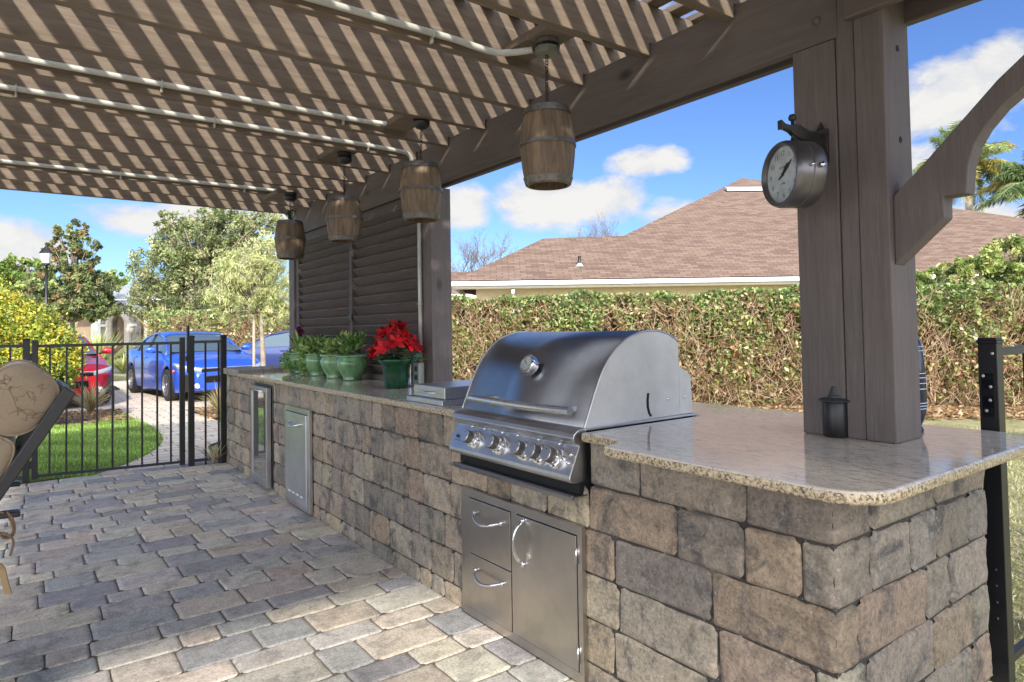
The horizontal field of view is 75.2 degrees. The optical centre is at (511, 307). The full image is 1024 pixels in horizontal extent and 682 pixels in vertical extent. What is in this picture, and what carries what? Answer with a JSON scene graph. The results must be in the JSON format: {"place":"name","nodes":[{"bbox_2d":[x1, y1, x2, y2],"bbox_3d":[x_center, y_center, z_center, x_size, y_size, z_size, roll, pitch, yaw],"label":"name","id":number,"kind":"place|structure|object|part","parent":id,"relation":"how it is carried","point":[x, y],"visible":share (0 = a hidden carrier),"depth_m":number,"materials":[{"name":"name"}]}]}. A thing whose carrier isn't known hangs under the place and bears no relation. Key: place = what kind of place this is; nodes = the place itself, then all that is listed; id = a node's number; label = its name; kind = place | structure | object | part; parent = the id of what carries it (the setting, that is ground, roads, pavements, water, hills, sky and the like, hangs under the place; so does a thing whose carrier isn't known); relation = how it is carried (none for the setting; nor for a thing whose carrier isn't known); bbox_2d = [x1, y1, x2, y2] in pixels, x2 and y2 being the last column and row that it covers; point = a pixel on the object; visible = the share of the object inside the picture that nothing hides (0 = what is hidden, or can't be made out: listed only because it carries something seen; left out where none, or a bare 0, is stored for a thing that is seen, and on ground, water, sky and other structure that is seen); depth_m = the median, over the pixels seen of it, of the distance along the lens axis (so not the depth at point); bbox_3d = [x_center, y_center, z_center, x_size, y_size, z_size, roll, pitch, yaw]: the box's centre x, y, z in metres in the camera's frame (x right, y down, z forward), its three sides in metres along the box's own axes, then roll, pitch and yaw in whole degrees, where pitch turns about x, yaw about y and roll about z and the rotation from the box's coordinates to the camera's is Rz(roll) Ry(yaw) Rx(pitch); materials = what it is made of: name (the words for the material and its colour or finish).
{"place":"outdoors","nodes":[
{"label":"outdoors","id":0,"kind":"place"},
{"bbox_2d":[0,252,63,299],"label":"pine tree","id":1,"kind":"object","parent":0,"point":[8,266],"visible":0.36,"depth_m":58.96,"materials":[{"name":"green plant"}]},
{"bbox_2d":[16,411,165,482],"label":"lawn","id":2,"kind":"structure","parent":0,"point":[85,454],"depth_m":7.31,"materials":[{"name":"green plant"}]},
{"bbox_2d":[0,338,30,482],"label":"metal fence","id":3,"kind":"object","parent":2,"relation":"on","point":[25,345],"visible":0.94,"depth_m":6.13,"materials":[{"name":"black metal"}]},
{"bbox_2d":[0,274,90,387],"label":"variegated bush","id":4,"kind":"object","parent":2,"relation":"on","point":[21,321],"visible":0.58,"depth_m":9.43,"materials":[{"name":"yellow plant"}]},
{"bbox_2d":[94,268,130,291],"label":"pine tree","id":5,"kind":"object","parent":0,"point":[124,281],"visible":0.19,"depth_m":61.96,"materials":[{"name":"green plant"}]},
{"bbox_2d":[114,353,125,372],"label":"border grass","id":6,"kind":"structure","parent":0,"point":[121,366],"depth_m":23.38,"materials":[{"name":"green plant"}]},
{"bbox_2d":[120,339,142,359],"bbox_3d":[-14.874,1.867,26.974,1.633,1.231,1.387,-1,-2,-1],"label":"boxwood shrub","id":7,"kind":"object","parent":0,"point":[125,350],"visible":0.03,"depth_m":26.64,"materials":[{"name":"green plant"}]},
{"bbox_2d":[53,404,217,485],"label":"walkway","id":8,"kind":"structure","parent":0,"point":[149,413],"depth_m":9.07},
{"bbox_2d":[64,381,217,412],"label":"driveway","id":9,"kind":"structure","parent":0,"point":[149,396],"depth_m":13.75,"materials":[{"name":"beige concrete"}]},
{"bbox_2d":[72,333,114,402],"bbox_3d":[-9.737,1.234,13.928,2.223,1.428,4.648,1,-2,-40],"label":"parked car","id":10,"kind":"object","parent":9,"relation":"on","point":[104,371],"visible":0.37,"depth_m":12.73,"materials":[{"name":"red paint"}]},
{"bbox_2d":[73,325,140,362],"bbox_3d":[-11.898,1.199,18.934,2.693,1.449,2.277,-1,-2,-8],"label":"palmetto plant","id":11,"kind":"object","parent":9,"relation":"on","point":[93,339],"visible":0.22,"depth_m":19.18,"materials":[{"name":"green plant"}]},
{"bbox_2d":[129,331,260,400],"bbox_3d":[-7.294,1.228,15.098,2.223,1.428,4.648,1,-2,-43],"label":"parked car","id":12,"kind":"object","parent":9,"relation":"on","point":[237,356],"visible":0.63,"depth_m":14.14,"materials":[{"name":"blue paint"}]},
{"bbox_2d":[240,330,288,365],"bbox_3d":[-6.393,1.330,18.970,4.648,1.428,2.223,-1,-2,0],"label":"parked car","id":13,"kind":"object","parent":9,"relation":"on","point":[276,344],"visible":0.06,"depth_m":18.15,"materials":[{"name":"blue paint"}]},
{"bbox_2d":[66,285,234,357],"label":"arched house","id":14,"kind":"structure","parent":0,"point":[124,325],"depth_m":38.65,"materials":[{"name":"stone"}]},
{"bbox_2d":[0,460,576,681],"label":"patio","id":15,"kind":"structure","parent":0,"point":[208,572],"depth_m":3.38,"materials":[{"name":"grey stone"}]},
{"bbox_2d":[0,359,74,555],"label":"patio chair","id":16,"kind":"object","parent":15,"relation":"on","point":[35,399],"visible":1,"depth_m":2.35,"materials":[{"name":"beige fabric"}]},
{"bbox_2d":[0,563,12,593],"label":"fabric tie","id":17,"kind":"object","parent":16,"relation":"attached to","point":[5,582],"visible":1,"depth_m":2.11,"materials":[{"name":"beige fabric"}]},
{"bbox_2d":[29,325,191,479],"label":"metal gate","id":18,"kind":"structure","parent":15,"relation":"on","point":[33,462],"depth_m":6.52,"materials":[{"name":"black metal"}]},
{"bbox_2d":[188,335,226,465],"bbox_3d":[-3.150,0.947,6.875,0.372,1.329,0.068,0,-2,-28],"label":"metal fence","id":19,"kind":"object","parent":15,"relation":"on","point":[222,389],"visible":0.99,"depth_m":6.87,"materials":[{"name":"black metal"}]},
{"bbox_2d":[0,0,1023,443],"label":"pergola","id":20,"kind":"object","parent":15,"relation":"on","point":[874,218],"visible":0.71,"depth_m":2.95,"materials":[{"name":"brown wood"}]},
{"bbox_2d":[0,159,275,191],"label":"electrical conduit","id":21,"kind":"object","parent":20,"relation":"attached to","point":[121,174],"visible":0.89,"depth_m":5.18,"materials":[{"name":"silver metal"}]},
{"bbox_2d":[0,51,386,125],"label":"electrical conduit","id":22,"kind":"object","parent":20,"relation":"attached to","point":[161,84],"visible":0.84,"depth_m":3.40,"materials":[{"name":"silver metal"}]},
{"bbox_2d":[0,83,412,160],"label":"electrical conduit","id":23,"kind":"object","parent":20,"relation":"attached to","point":[214,120],"visible":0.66,"depth_m":3.84,"materials":[{"name":"silver metal"}]},
{"bbox_2d":[274,192,305,259],"bbox_3d":[-1.823,-0.674,5.458,0.259,0.542,0.259,0,-2,-36],"label":"barrel lantern","id":24,"kind":"object","parent":20,"relation":"hanging from","point":[289,238],"visible":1,"depth_m":5.37,"materials":[{"name":"brown wood"}]},
{"bbox_2d":[325,152,362,242],"bbox_3d":[-1.151,-0.757,4.559,0.259,0.604,0.259,0,-2,-36],"label":"barrel lantern","id":25,"kind":"object","parent":20,"relation":"hanging from","point":[344,219],"visible":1,"depth_m":4.47,"materials":[{"name":"brown wood"}]},
{"bbox_2d":[296,199,418,379],"bbox_3d":[-1.413,-0.096,5.820,0.088,1.378,2.700,0,-2,-36],"label":"louver screen","id":26,"kind":"object","parent":20,"relation":"attached to","point":[368,282],"visible":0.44,"depth_m":5.54,"materials":[{"name":"brown wood"}]},
{"bbox_2d":[408,362,423,384],"bbox_3d":[-0.693,0.465,4.692,0.062,0.162,0.200,0,-2,-36],"label":"outlet box","id":27,"kind":"object","parent":20,"relation":"attached to","point":[416,372],"visible":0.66,"depth_m":4.63,"materials":[{"name":"grey plastic"}]},
{"bbox_2d":[304,0,533,55],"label":"electrical conduit","id":28,"kind":"object","parent":20,"relation":"attached to","point":[432,33],"visible":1,"depth_m":2.76,"materials":[{"name":"silver metal"}]},
{"bbox_2d":[417,223,422,362],"bbox_3d":[-0.646,-0.158,4.666,0.044,1.080,0.044,0,-2,-36],"label":"electrical conduit","id":29,"kind":"object","parent":20,"relation":"attached to","point":[420,303],"visible":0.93,"depth_m":4.66,"materials":[{"name":"silver metal"}]},
{"bbox_2d":[399,118,442,222],"bbox_3d":[-0.531,-0.811,3.869,0.250,0.604,0.250,0,-2,-36],"label":"barrel lantern","id":30,"kind":"object","parent":20,"relation":"hanging from","point":[420,190],"visible":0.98,"depth_m":3.77,"materials":[{"name":"brown wood"}]},
{"bbox_2d":[519,36,575,190],"bbox_3d":[0.153,-0.850,2.910,0.249,0.638,0.249,0,-2,-36],"label":"barrel lantern","id":31,"kind":"object","parent":20,"relation":"hanging from","point":[547,145],"visible":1,"depth_m":2.81,"materials":[{"name":"brown wood"}]},
{"bbox_2d":[761,114,828,208],"bbox_3d":[0.999,-0.498,2.241,0.233,0.321,0.240,-1,-2,-5],"label":"station clock","id":32,"kind":"object","parent":20,"relation":"attached to","point":[794,175],"visible":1,"depth_m":2.20,"materials":[{"name":"silver metal"}]},
{"bbox_2d":[223,365,1023,681],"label":"kitchen counter","id":33,"kind":"object","parent":15,"relation":"on","point":[725,543],"visible":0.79,"depth_m":2.17,"materials":[{"name":"stone"}]},
{"bbox_2d":[249,382,274,489],"bbox_3d":[-2.199,1.104,5.823,0.093,0.880,0.550,0,-2,-36],"label":"beverage fridge","id":34,"kind":"object","parent":33,"relation":"in","point":[262,434],"visible":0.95,"depth_m":5.74,"materials":[{"name":"silver metal"}]},
{"bbox_3d":[-2.204,1.099,5.829,0.025,0.730,0.405,0,-2,-36],"label":"glass door","id":35,"kind":"part","parent":34,"relation":"part of","materials":[{"name":"glass"}]},
{"bbox_2d":[279,325,306,373],"bbox_3d":[-2.015,0.388,6.321,0.393,0.469,0.365,0,-2,-36],"label":"potted plant","id":36,"kind":"object","parent":33,"relation":"on","point":[291,361],"visible":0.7,"depth_m":6.25,"materials":[{"name":"green plant"}]},
{"bbox_2d":[285,404,312,513],"bbox_3d":[-1.657,1.135,5.050,0.089,0.752,0.555,0,-2,-36],"label":"door frame","id":37,"kind":"structure","parent":33,"relation":"attached to","point":[298,465],"depth_m":4.98,"materials":[{"name":"silver metal"}]},
{"bbox_2d":[285,410,307,507],"bbox_3d":[-1.660,1.136,5.047,0.080,0.670,0.465,0,-2,-36],"label":"door","id":38,"kind":"structure","parent":37,"relation":"in","point":[295,423],"depth_m":5.03,"materials":[{"name":"metal"}]},
{"bbox_2d":[297,333,334,375],"bbox_3d":[-1.740,0.413,5.931,0.337,0.388,0.321,0,-2,-36],"label":"potted plant","id":39,"kind":"object","parent":33,"relation":"on","point":[310,358],"visible":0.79,"depth_m":5.85,"materials":[{"name":"green plant"}]},
{"bbox_2d":[319,337,350,377],"bbox_3d":[-1.491,0.413,5.605,0.258,0.353,0.256,-1,-2,-10],"label":"potted plant","id":40,"kind":"object","parent":33,"relation":"on","point":[328,365],"visible":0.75,"depth_m":5.53,"materials":[{"name":"green plant"}]},
{"bbox_2d":[336,330,368,380],"bbox_3d":[-1.287,0.374,5.314,0.281,0.406,0.257,0,-2,-36],"label":"potted plant","id":41,"kind":"object","parent":33,"relation":"on","point":[351,367],"visible":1,"depth_m":5.25,"materials":[{"name":"green plant"}]},
{"bbox_2d":[366,319,425,388],"bbox_3d":[-0.793,0.309,4.558,0.419,0.472,0.404,0,-2,-36],"label":"poinsettia","id":42,"kind":"object","parent":33,"relation":"on","point":[396,371],"visible":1,"depth_m":4.47,"materials":[{"name":"red plant"}]},
{"bbox_2d":[406,380,470,405],"bbox_3d":[-0.236,0.465,3.739,0.595,0.092,0.395,0,-2,-36],"label":"side burner","id":43,"kind":"object","parent":33,"relation":"on","point":[448,393],"visible":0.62,"depth_m":3.52,"materials":[{"name":"silver metal"}]},
{"bbox_2d":[461,486,587,681],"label":"storage cabinet","id":44,"kind":"object","parent":33,"relation":"in","point":[524,577],"visible":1,"depth_m":2.75,"materials":[{"name":"metal"}]},
{"bbox_3d":[0.120,1.123,2.645,0.071,0.506,0.386,0,-2,-36],"label":"door","id":45,"kind":"part","parent":44,"relation":"part of","materials":[{"name":"metal"}]},
{"bbox_2d":[449,329,696,504],"bbox_3d":[0.228,0.435,3.029,0.776,0.662,0.894,0,-2,-36],"label":"built in grill","id":46,"kind":"object","parent":33,"relation":"in","point":[535,405],"visible":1,"depth_m":2.77,"materials":[{"name":"metal"}]},
{"bbox_2d":[818,386,849,437],"bbox_3d":[1.128,0.359,2.312,0.110,0.174,0.110,0,-2,-36],"label":"table torch","id":47,"kind":"object","parent":33,"relation":"on","point":[835,416],"visible":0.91,"depth_m":2.28,"materials":[{"name":"black metal"}]},
{"bbox_2d":[918,338,927,432],"bbox_3d":[1.430,0.268,2.406,0.124,0.352,0.124,0,-2,-36],"label":"tall ceramic jar","id":48,"kind":"object","parent":33,"relation":"on","point":[923,391],"visible":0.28,"depth_m":2.35,"materials":[{"name":"black ceramic"}]},
{"bbox_2d":[0,0,1023,306],"label":"sky","id":49,"kind":"structure","parent":0,"point":[641,172],"materials":[{"name":"blue"}]},
{"bbox_2d":[21,357,1023,681],"bbox_3d":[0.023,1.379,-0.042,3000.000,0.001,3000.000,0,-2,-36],"label":"ground","id":50,"kind":"structure","parent":0,"point":[1017,423],"depth_m":5.02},
{"bbox_2d":[19,218,122,330],"bbox_3d":[-22.680,-0.907,34.035,4.853,7.343,3.957,-2,-2,33],"label":"magnolia tree","id":51,"kind":"object","parent":50,"relation":"on","point":[81,281],"visible":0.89,"depth_m":33.48,"materials":[{"name":"green plant"}]},
{"bbox_2d":[194,440,225,462],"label":"ornamental grass","id":52,"kind":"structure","parent":50,"relation":"on","point":[213,454],"depth_m":6.86,"materials":[{"name":"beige plant"}]},
{"bbox_2d":[202,231,288,365],"bbox_3d":[-4.133,0.256,10.590,1.601,2.970,0.933,-1,-2,0],"label":"bottlebrush tree","id":53,"kind":"object","parent":50,"relation":"on","point":[264,300],"visible":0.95,"depth_m":10.45,"materials":[{"name":"green plant"}]},
{"bbox_2d":[252,317,254,366],"bbox_3d":[-4.112,0.944,10.586,0.044,1.594,0.071,1,-2,-44],"label":"tree stake","id":54,"kind":"object","parent":50,"relation":"on","point":[253,346],"visible":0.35,"depth_m":10.58,"materials":[{"name":"brown wood"}]},
{"bbox_2d":[142,306,459,347],"bbox_3d":[-7.109,1.018,21.812,13.157,2.345,2.239,-2,-2,26],"label":"clipped hedge","id":55,"kind":"object","parent":50,"relation":"on","point":[238,331],"visible":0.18,"depth_m":22.65,"materials":[{"name":"green plant"}]},
{"bbox_2d":[451,272,475,309],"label":"neighbour house","id":56,"kind":"structure","parent":50,"relation":"on","point":[455,275],"depth_m":25.43,"materials":[{"name":"brown concrete"}]},
{"bbox_2d":[451,229,517,271],"bbox_3d":[-1.539,-0.738,32.905,4.966,6.219,4.688,-1,-2,4],"label":"bare tree","id":57,"kind":"object","parent":50,"relation":"on","point":[475,258],"visible":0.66,"depth_m":33.19,"materials":[{"name":"grey plant"}]},
{"bbox_2d":[566,211,632,236],"bbox_3d":[5.439,-1.539,36.563,6.967,7.807,4.574,-2,-2,20],"label":"bare tree","id":58,"kind":"object","parent":50,"relation":"on","point":[596,232],"visible":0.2,"depth_m":36.49,"materials":[{"name":"grey plant"}]},
{"bbox_2d":[451,178,1023,312],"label":"neighbour house","id":59,"kind":"structure","parent":50,"relation":"on","point":[741,233],"depth_m":19.42,"materials":[{"name":"brown concrete"}]},
{"bbox_2d":[452,280,1023,406],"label":"clipped hedge","id":60,"kind":"object","parent":50,"relation":"on","point":[747,352],"visible":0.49,"depth_m":10.69,"materials":[{"name":"green plant"}]},
{"bbox_2d":[726,402,1023,420],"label":"leaf litter","id":61,"kind":"object","parent":50,"relation":"on","point":[935,412],"visible":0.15,"depth_m":9.73,"materials":[{"name":"brown plant"}]},
{"bbox_2d":[916,256,974,302],"bbox_3d":[8.596,0.280,13.401,1.604,2.665,1.006,-1,-2,13],"label":"leafy shrub","id":62,"kind":"object","parent":50,"relation":"on","point":[926,275],"visible":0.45,"depth_m":13.34,"materials":[{"name":"green plant"}]},
{"bbox_2d":[912,119,1018,211],"bbox_3d":[18.710,-2.841,26.863,5.141,9.394,5.422,-1,-2,-14],"label":"palm tree","id":63,"kind":"object","parent":50,"relation":"on","point":[986,169],"visible":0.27,"depth_m":26.63,"materials":[{"name":"green plant"}]},
{"bbox_2d":[933,234,1023,302],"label":"leafy shrub","id":64,"kind":"object","parent":50,"relation":"on","point":[988,262],"visible":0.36,"depth_m":14.32,"materials":[{"name":"green plant"}]},
{"bbox_2d":[973,149,1023,217],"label":"palm tree","id":65,"kind":"object","parent":50,"relation":"on","point":[1008,185],"visible":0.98,"depth_m":24.35,"materials":[{"name":"green plant"}]},
{"bbox_2d":[976,337,1023,681],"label":"metal fence","id":66,"kind":"object","parent":50,"relation":"on","point":[1006,653],"visible":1,"depth_m":2.48,"materials":[{"name":"metal"}]},
{"bbox_2d":[925,423,1023,681],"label":"grass","id":67,"kind":"structure","parent":0,"point":[1016,532],"depth_m":4.49,"materials":[{"name":"green plant"}]},
{"label":"mulch bed","id":68,"kind":"structure","parent":0,"visible":0},
{"bbox_2d":[195,405,217,418],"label":"leaf litter","id":69,"kind":"object","parent":68,"relation":"on","point":[212,413],"visible":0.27,"depth_m":11.12,"materials":[{"name":"brown plant"}]},
{"bbox_2d":[195,380,227,412],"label":"ornamental grass","id":70,"kind":"object","parent":68,"relation":"on","point":[214,403],"depth_m":10.75,"materials":[{"name":"beige plant"}]},
{"label":"mulch bed","id":71,"kind":"structure","parent":0,"visible":0},
{"bbox_2d":[55,408,131,425],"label":"leaf litter","id":72,"kind":"object","parent":71,"relation":"on","point":[87,417],"visible":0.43,"depth_m":10.86,"materials":[{"name":"brown plant"}]},
{"bbox_2d":[71,380,119,411],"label":"ornamental grass","id":73,"kind":"object","parent":71,"relation":"on","point":[89,402],"depth_m":11.54,"materials":[{"name":"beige plant"}]},
{"label":"road","id":74,"kind":"structure","parent":0,"visible":0},
{"bbox_2d":[39,244,53,312],"bbox_3d":[-18.201,-0.031,25.955,0.480,4.944,0.424,-2,-2,24],"label":"street lamp","id":75,"kind":"object","parent":74,"relation":"on","point":[46,252],"visible":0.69,"depth_m":26.00,"materials":[{"name":"black metal"}]},
{"bbox_2d":[131,301,183,339],"bbox_3d":[-13.452,1.000,26.170,3.560,2.736,3.892,-2,-2,37],"label":"yellow palm","id":76,"kind":"object","parent":74,"relation":"on","point":[144,324],"visible":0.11,"depth_m":26.05,"materials":[{"name":"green plant"}]},
{"bbox_2d":[118,207,285,330],"bbox_3d":[-13.817,-1.111,29.984,7.281,7.215,3.601,-1,-2,-2],"label":"oak tree","id":77,"kind":"object","parent":74,"relation":"on","point":[195,259],"visible":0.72,"depth_m":29.29,"materials":[{"name":"green plant"}]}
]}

